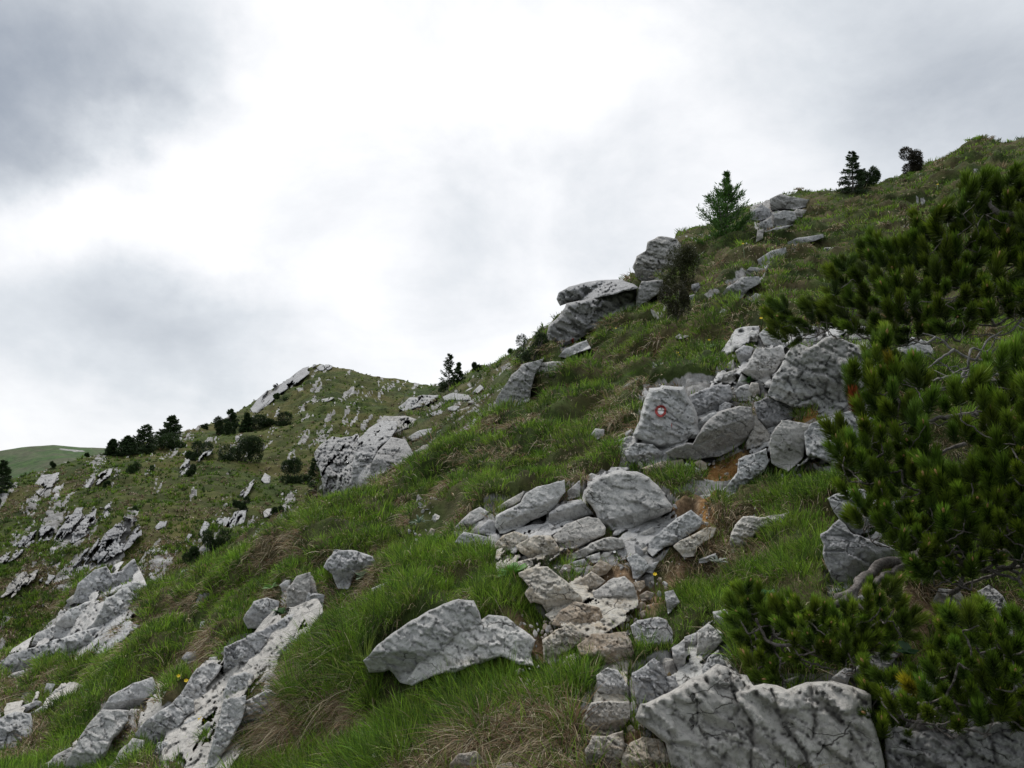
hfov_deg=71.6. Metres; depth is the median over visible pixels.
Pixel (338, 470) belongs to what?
outcrop
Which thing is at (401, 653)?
boulder
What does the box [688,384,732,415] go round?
boulder
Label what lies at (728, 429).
boulder
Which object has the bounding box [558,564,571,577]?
stone
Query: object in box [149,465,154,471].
dwarf pine
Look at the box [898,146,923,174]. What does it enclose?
juniper
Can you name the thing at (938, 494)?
mountain pine
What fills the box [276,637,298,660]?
boulder
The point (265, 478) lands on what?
outcrop
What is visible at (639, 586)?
stone
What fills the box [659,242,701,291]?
juniper
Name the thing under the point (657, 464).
boulder
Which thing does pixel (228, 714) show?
slab
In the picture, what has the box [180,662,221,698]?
slab
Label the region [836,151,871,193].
spruce
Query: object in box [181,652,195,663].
stone
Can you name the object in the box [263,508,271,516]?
outcrop
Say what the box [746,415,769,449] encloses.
boulder
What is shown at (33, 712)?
slab
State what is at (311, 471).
spruce
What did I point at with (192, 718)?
stone
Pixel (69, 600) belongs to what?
stone
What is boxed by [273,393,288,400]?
dwarf pine
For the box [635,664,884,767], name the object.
boulder
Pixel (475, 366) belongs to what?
bush
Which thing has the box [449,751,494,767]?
stone
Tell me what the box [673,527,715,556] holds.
boulder
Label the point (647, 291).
boulder
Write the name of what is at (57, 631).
slab
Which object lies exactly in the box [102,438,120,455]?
spruce
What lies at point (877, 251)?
mountain pine
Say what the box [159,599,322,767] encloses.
outcrop
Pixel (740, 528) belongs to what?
boulder
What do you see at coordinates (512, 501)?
slab
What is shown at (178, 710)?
slab
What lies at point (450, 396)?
slab
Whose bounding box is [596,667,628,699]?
boulder
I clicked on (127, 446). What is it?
spruce
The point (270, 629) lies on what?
slab
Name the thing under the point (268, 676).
boulder
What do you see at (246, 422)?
spruce
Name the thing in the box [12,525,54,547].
outcrop
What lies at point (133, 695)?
slab
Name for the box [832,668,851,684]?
stone
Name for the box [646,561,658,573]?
stone
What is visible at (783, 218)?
boulder
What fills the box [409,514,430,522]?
leafy plant
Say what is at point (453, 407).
stone
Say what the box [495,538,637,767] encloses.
outcrop
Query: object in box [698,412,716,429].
stone
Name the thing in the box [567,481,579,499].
stone
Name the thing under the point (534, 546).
boulder
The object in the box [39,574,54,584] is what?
outcrop
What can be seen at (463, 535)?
boulder
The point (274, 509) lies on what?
dwarf pine
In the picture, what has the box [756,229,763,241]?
stone
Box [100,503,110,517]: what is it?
outcrop
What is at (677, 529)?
slab
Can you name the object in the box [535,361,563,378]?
boulder
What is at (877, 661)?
stone
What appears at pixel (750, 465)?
boulder
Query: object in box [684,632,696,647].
stone
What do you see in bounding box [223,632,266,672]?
slab
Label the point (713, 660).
boulder
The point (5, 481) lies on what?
spruce
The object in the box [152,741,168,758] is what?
boulder
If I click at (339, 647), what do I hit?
long grass
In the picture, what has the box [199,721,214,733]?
stone
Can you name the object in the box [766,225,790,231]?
slab
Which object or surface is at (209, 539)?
dwarf pine
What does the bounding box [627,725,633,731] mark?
stone
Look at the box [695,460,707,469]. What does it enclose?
stone
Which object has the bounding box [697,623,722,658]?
boulder
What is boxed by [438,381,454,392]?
bush
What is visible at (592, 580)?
boulder
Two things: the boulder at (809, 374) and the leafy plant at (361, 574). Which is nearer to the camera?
the leafy plant at (361, 574)
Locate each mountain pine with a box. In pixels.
[718,545,941,687]
[759,157,1023,350]
[816,320,1023,607]
[852,591,1023,766]
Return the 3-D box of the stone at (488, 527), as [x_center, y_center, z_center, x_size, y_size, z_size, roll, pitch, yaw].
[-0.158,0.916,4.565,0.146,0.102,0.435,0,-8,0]
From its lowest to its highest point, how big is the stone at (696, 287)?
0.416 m
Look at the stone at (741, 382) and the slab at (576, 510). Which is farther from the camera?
the stone at (741, 382)
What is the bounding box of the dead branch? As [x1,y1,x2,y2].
[915,312,1023,390]
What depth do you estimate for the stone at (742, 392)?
5.71 m
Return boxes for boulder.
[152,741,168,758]
[223,672,253,697]
[243,598,278,628]
[265,671,277,687]
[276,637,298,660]
[286,572,310,608]
[324,549,374,588]
[363,599,480,685]
[453,507,487,530]
[455,532,486,545]
[495,531,527,550]
[496,358,543,405]
[504,558,532,567]
[516,535,558,564]
[518,566,582,612]
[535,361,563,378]
[542,622,582,664]
[552,601,602,626]
[553,517,605,548]
[558,340,590,357]
[573,571,604,592]
[582,701,629,734]
[585,731,624,767]
[592,576,635,602]
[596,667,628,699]
[621,736,669,767]
[631,617,672,646]
[632,236,680,280]
[632,658,678,704]
[633,386,699,447]
[635,280,662,308]
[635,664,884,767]
[641,459,682,471]
[665,406,753,459]
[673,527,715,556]
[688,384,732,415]
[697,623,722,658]
[702,650,727,673]
[721,276,760,297]
[721,448,768,494]
[730,512,788,552]
[741,346,784,382]
[745,263,769,275]
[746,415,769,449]
[751,205,770,220]
[754,397,795,432]
[757,247,785,267]
[758,330,781,346]
[767,337,878,417]
[769,420,809,470]
[770,194,808,209]
[773,210,796,227]
[804,410,869,465]
[820,519,898,589]
[827,489,896,534]
[884,721,1023,767]
[897,337,933,357]
[933,588,963,608]
[977,585,1012,636]
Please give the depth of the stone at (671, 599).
3.17 m
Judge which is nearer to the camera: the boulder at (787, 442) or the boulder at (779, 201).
the boulder at (787, 442)
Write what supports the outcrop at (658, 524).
on the ground at (698, 378)
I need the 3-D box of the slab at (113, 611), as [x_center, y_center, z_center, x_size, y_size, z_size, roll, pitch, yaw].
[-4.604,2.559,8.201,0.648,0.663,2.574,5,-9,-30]
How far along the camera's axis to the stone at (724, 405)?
5.57 m
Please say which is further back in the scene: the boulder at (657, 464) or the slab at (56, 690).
the slab at (56, 690)
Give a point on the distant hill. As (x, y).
(23, 460)
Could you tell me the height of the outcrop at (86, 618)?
1.029 m
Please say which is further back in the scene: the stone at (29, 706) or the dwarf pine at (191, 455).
the dwarf pine at (191, 455)
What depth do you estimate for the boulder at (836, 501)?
3.56 m
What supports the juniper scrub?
on the ground at (698, 378)
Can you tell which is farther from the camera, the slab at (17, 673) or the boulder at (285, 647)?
the slab at (17, 673)
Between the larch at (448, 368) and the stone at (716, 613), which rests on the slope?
the larch at (448, 368)
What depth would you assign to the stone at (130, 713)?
4.36 m
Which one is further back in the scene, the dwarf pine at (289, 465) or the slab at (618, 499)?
the dwarf pine at (289, 465)
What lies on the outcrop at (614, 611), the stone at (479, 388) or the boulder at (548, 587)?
the boulder at (548, 587)
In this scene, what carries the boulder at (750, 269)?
on the ground at (698, 378)
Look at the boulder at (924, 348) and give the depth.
5.54 m
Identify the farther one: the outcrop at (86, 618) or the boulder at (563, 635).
the outcrop at (86, 618)
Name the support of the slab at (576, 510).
on the outcrop at (658, 524)
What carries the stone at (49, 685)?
on the ground at (698, 378)
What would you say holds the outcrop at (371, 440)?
on the slope
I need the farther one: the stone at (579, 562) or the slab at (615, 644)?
the stone at (579, 562)
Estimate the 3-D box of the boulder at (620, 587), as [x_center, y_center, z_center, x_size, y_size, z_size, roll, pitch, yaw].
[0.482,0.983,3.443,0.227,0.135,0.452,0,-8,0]
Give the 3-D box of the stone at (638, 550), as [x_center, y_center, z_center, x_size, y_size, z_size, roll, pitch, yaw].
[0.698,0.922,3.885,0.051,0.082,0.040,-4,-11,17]
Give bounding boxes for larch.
[439,353,458,391]
[452,362,465,384]
[693,170,755,248]
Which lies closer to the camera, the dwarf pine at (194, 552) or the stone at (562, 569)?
the stone at (562, 569)
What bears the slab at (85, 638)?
on the ground at (698, 378)
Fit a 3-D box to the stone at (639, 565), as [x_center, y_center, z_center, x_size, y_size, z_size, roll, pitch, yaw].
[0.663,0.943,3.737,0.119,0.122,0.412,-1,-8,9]
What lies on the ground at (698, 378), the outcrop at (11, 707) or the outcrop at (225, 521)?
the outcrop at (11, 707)
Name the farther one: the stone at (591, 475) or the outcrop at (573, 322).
the outcrop at (573, 322)
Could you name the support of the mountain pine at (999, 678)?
on the ground at (698, 378)
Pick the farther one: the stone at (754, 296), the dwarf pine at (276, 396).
the dwarf pine at (276, 396)
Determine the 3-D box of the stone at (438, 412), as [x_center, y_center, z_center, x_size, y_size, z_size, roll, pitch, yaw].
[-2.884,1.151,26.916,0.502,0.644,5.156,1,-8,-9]
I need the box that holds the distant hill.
[0,445,105,477]
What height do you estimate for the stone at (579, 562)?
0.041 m
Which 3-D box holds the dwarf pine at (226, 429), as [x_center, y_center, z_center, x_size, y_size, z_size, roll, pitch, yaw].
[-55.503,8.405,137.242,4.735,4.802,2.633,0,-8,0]
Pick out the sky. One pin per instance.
(205, 205)
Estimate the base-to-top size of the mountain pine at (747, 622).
0.423 m
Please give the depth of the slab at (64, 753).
3.91 m
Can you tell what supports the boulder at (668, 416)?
on the ground at (698, 378)
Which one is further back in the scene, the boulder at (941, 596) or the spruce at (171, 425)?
the spruce at (171, 425)
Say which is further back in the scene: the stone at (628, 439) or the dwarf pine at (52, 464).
the dwarf pine at (52, 464)
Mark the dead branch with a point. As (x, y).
(963, 374)
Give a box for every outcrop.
[0,549,22,562]
[0,682,81,715]
[1,570,37,597]
[8,561,145,659]
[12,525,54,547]
[35,472,58,486]
[36,478,55,495]
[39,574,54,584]
[47,683,164,764]
[53,506,96,542]
[70,516,141,573]
[72,559,137,602]
[85,468,112,487]
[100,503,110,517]
[155,521,166,529]
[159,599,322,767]
[180,449,212,475]
[200,521,208,533]
[216,510,245,527]
[240,480,253,496]
[250,364,315,412]
[261,473,270,483]
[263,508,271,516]
[314,434,358,497]
[316,397,333,401]
[317,364,331,370]
[350,420,397,488]
[378,416,416,432]
[398,395,438,410]
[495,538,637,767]
[511,467,676,564]
[547,289,636,345]
[617,326,875,468]
[623,443,662,466]
[671,620,731,685]
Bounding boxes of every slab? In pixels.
[0,620,138,674]
[0,711,32,749]
[9,668,31,678]
[30,625,74,646]
[31,692,81,717]
[48,747,71,766]
[50,682,75,695]
[55,600,103,627]
[65,709,128,767]
[86,582,146,632]
[103,677,156,709]
[110,738,143,767]
[134,694,194,743]
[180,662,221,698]
[206,695,245,767]
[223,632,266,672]
[247,592,324,638]
[369,437,412,476]
[407,428,431,440]
[407,615,535,682]
[443,393,470,399]
[492,491,523,514]
[495,480,564,533]
[549,500,592,521]
[557,279,637,305]
[570,537,624,558]
[577,632,633,672]
[584,470,672,531]
[647,510,702,555]
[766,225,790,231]
[787,234,823,245]
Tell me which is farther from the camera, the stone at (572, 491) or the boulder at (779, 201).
the boulder at (779, 201)
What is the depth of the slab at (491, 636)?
2.85 m
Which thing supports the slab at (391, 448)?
on the slope
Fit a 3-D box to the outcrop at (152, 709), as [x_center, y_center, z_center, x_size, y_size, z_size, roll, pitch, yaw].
[-2.424,2.087,4.420,0.719,0.397,1.719,1,-8,-6]
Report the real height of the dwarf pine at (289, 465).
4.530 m
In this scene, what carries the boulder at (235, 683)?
on the ground at (698, 378)
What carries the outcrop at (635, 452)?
on the ground at (698, 378)
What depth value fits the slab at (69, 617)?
8.75 m
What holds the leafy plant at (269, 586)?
on the ground at (698, 378)
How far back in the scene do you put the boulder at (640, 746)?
1.99 m
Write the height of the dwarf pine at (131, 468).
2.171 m
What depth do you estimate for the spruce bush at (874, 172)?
19.06 m
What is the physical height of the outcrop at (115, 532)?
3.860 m
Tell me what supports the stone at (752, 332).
on the ground at (698, 378)
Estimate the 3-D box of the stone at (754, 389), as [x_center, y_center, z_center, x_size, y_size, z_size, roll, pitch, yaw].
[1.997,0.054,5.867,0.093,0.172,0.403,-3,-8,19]
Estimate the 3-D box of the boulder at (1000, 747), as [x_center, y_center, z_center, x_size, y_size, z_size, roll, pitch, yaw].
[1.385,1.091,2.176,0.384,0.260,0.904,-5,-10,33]
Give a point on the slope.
(423, 423)
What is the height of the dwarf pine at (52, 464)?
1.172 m
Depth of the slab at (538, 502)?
4.41 m
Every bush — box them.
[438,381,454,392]
[471,361,481,371]
[858,165,881,188]
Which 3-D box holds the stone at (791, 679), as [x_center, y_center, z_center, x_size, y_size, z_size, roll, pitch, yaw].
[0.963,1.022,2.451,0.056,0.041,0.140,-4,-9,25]
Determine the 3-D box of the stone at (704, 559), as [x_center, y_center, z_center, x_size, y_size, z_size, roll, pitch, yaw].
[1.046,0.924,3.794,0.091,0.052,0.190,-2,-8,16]
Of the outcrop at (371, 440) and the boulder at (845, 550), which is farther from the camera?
the outcrop at (371, 440)
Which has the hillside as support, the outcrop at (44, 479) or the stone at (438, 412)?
the outcrop at (44, 479)
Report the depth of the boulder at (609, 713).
2.21 m
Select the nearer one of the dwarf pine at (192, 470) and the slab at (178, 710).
the slab at (178, 710)
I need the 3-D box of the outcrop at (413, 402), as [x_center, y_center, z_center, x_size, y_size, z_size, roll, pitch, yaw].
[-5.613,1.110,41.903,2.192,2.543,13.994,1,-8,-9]
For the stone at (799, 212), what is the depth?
16.92 m
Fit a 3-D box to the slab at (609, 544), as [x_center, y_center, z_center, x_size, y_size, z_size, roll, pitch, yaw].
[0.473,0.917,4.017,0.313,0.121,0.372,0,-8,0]
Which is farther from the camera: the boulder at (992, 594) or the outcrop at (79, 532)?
the outcrop at (79, 532)
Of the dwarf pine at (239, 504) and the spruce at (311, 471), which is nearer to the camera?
the dwarf pine at (239, 504)
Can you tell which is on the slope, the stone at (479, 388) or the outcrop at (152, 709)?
the stone at (479, 388)
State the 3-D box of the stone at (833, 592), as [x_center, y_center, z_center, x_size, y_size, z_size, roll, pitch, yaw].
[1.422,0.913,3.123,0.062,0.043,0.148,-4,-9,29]
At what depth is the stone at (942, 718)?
2.23 m
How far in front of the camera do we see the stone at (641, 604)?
3.23 m
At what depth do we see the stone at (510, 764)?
2.11 m
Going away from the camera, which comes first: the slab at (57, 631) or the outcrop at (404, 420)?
the slab at (57, 631)
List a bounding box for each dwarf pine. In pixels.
[49,461,56,467]
[102,480,110,487]
[118,440,148,454]
[125,460,140,473]
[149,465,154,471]
[150,432,186,449]
[181,545,199,561]
[184,441,213,460]
[185,463,196,476]
[199,529,230,551]
[201,423,208,428]
[213,415,236,435]
[217,435,265,461]
[232,496,250,512]
[251,411,292,428]
[270,505,284,518]
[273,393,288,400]
[278,457,313,484]
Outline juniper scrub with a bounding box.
[657,281,691,320]
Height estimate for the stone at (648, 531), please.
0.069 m
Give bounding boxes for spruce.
[0,460,16,493]
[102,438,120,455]
[110,435,143,455]
[132,424,160,452]
[155,414,182,436]
[221,409,240,428]
[238,412,256,431]
[304,457,319,498]
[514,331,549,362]
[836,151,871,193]
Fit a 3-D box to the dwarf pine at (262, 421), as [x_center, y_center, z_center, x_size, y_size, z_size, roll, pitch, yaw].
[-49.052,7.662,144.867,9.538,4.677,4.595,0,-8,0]
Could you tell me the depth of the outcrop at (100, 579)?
9.35 m
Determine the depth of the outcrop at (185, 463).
94.97 m
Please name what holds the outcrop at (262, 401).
on the hillside
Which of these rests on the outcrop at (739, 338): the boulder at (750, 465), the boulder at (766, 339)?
the boulder at (766, 339)
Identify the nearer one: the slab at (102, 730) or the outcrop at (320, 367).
the slab at (102, 730)
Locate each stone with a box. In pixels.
[21,700,37,712]
[45,683,54,693]
[66,595,73,605]
[128,709,140,719]
[180,716,196,726]
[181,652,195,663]
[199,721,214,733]
[239,689,275,726]
[279,580,290,590]
[430,409,441,415]
[448,405,459,410]
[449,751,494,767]
[473,385,483,392]
[476,519,496,535]
[496,762,520,767]
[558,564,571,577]
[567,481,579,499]
[571,559,587,566]
[585,473,595,480]
[586,552,600,563]
[590,428,603,438]
[590,560,612,575]
[600,551,612,556]
[620,436,631,442]
[627,553,649,579]
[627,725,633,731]
[633,580,644,591]
[635,545,643,555]
[638,527,654,534]
[639,591,653,600]
[639,602,645,608]
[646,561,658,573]
[662,658,673,666]
[665,590,679,613]
[672,640,685,669]
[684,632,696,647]
[692,282,699,293]
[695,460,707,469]
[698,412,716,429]
[699,553,715,562]
[713,610,727,626]
[716,369,735,383]
[719,402,731,410]
[734,384,751,401]
[735,345,752,364]
[736,374,746,386]
[746,330,757,341]
[749,293,759,301]
[749,382,759,396]
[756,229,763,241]
[758,218,772,231]
[783,676,798,686]
[794,209,805,216]
[805,334,816,341]
[806,418,815,423]
[828,588,841,596]
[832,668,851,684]
[850,652,897,677]
[871,532,881,541]
[885,680,901,710]
[933,704,949,721]
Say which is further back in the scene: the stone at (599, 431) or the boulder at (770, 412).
the stone at (599, 431)
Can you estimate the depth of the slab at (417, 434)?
20.69 m
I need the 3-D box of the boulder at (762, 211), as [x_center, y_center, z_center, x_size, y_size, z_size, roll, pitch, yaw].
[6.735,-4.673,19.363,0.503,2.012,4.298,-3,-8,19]
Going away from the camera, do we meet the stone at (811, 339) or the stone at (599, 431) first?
the stone at (599, 431)
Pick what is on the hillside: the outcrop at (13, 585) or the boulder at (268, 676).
the outcrop at (13, 585)
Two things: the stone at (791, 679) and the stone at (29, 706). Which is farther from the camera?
the stone at (29, 706)
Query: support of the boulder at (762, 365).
on the ground at (698, 378)
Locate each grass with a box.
[203,593,651,767]
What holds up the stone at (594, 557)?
on the ground at (698, 378)
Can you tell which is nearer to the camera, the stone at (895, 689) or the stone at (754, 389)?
the stone at (895, 689)
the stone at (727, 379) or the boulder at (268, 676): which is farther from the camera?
the stone at (727, 379)
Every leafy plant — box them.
[262,582,277,588]
[273,607,288,614]
[355,568,371,579]
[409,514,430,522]
[495,562,526,577]
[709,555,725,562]
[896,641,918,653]
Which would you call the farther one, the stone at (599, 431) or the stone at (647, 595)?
the stone at (599, 431)
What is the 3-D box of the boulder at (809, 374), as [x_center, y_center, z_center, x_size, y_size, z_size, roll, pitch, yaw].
[2.624,-0.092,5.901,0.791,0.918,2.262,-4,-9,27]
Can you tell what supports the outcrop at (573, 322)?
on the ground at (698, 378)
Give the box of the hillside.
[0,364,428,650]
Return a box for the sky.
[0,0,1023,450]
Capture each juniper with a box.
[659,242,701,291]
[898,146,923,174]
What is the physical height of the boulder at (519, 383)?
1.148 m
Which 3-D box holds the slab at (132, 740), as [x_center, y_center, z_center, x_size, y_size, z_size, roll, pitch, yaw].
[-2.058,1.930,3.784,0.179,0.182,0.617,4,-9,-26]
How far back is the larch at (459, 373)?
37.47 m
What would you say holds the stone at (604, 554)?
on the ground at (698, 378)
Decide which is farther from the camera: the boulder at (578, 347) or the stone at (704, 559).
the boulder at (578, 347)
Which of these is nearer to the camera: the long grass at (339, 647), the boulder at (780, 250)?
the long grass at (339, 647)
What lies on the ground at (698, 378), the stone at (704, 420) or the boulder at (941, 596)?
the boulder at (941, 596)
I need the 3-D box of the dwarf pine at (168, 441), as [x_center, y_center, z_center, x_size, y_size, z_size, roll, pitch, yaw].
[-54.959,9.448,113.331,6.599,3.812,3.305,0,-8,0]
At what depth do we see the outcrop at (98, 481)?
82.50 m
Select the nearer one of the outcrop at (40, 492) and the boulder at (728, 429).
the boulder at (728, 429)
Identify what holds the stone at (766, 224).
on the ground at (698, 378)
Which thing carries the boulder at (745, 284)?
on the ground at (698, 378)
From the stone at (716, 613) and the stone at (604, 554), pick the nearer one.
the stone at (716, 613)
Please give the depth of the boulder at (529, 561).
3.73 m
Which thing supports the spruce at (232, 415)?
on the hillside
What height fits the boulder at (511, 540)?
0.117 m
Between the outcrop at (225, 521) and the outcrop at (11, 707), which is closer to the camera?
the outcrop at (11, 707)
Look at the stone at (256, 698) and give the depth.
3.37 m
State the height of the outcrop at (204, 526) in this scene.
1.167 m
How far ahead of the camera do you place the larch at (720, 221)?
14.89 m
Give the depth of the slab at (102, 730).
3.69 m
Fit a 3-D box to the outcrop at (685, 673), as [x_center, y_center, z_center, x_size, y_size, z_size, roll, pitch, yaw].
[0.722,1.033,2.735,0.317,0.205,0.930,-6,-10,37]
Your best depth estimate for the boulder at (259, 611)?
4.77 m
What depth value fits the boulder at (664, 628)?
2.76 m
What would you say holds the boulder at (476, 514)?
on the ground at (698, 378)
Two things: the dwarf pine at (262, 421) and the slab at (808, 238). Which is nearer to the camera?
the slab at (808, 238)
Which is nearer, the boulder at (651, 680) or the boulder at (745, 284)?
the boulder at (651, 680)
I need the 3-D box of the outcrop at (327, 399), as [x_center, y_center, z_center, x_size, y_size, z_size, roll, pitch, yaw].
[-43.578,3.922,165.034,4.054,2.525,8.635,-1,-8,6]
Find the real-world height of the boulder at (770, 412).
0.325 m
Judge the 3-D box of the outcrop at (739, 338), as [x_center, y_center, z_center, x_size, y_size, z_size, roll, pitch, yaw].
[2.136,0.027,6.400,2.108,1.668,3.652,-4,-9,26]
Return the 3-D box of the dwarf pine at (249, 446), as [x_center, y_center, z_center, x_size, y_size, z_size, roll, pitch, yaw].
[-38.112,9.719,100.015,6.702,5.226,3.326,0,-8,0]
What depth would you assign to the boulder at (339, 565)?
4.52 m
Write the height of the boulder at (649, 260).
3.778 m
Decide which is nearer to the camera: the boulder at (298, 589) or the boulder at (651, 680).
the boulder at (651, 680)
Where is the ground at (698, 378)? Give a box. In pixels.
[0,136,1023,767]
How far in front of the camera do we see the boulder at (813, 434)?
4.42 m
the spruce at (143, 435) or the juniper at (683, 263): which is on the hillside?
the spruce at (143, 435)
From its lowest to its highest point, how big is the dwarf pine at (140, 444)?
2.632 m
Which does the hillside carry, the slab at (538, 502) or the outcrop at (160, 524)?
the outcrop at (160, 524)
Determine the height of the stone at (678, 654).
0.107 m
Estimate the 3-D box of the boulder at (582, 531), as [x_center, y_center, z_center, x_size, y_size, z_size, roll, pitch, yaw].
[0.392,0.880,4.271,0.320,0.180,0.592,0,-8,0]
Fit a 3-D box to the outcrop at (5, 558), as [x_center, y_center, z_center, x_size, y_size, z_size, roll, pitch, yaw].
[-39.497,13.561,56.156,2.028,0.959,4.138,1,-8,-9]
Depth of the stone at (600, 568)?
3.62 m
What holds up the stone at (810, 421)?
on the boulder at (787, 442)
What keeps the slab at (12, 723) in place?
on the outcrop at (11, 707)
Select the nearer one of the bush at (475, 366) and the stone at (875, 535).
the stone at (875, 535)
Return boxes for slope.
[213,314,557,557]
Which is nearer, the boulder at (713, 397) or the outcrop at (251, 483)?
the boulder at (713, 397)
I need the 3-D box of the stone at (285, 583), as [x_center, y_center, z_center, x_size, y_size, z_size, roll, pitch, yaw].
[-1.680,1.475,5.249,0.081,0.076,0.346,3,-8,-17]
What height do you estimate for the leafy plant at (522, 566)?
0.079 m
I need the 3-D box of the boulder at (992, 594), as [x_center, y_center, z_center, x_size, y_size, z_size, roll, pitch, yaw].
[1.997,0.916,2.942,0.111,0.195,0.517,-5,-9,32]
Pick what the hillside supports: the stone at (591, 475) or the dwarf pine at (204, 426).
the dwarf pine at (204, 426)
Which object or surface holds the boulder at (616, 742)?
on the ground at (698, 378)
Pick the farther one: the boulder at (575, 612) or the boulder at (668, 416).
the boulder at (668, 416)
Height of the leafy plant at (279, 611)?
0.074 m
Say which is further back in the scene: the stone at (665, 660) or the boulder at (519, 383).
the boulder at (519, 383)
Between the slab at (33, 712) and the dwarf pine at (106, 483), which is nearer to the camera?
the slab at (33, 712)

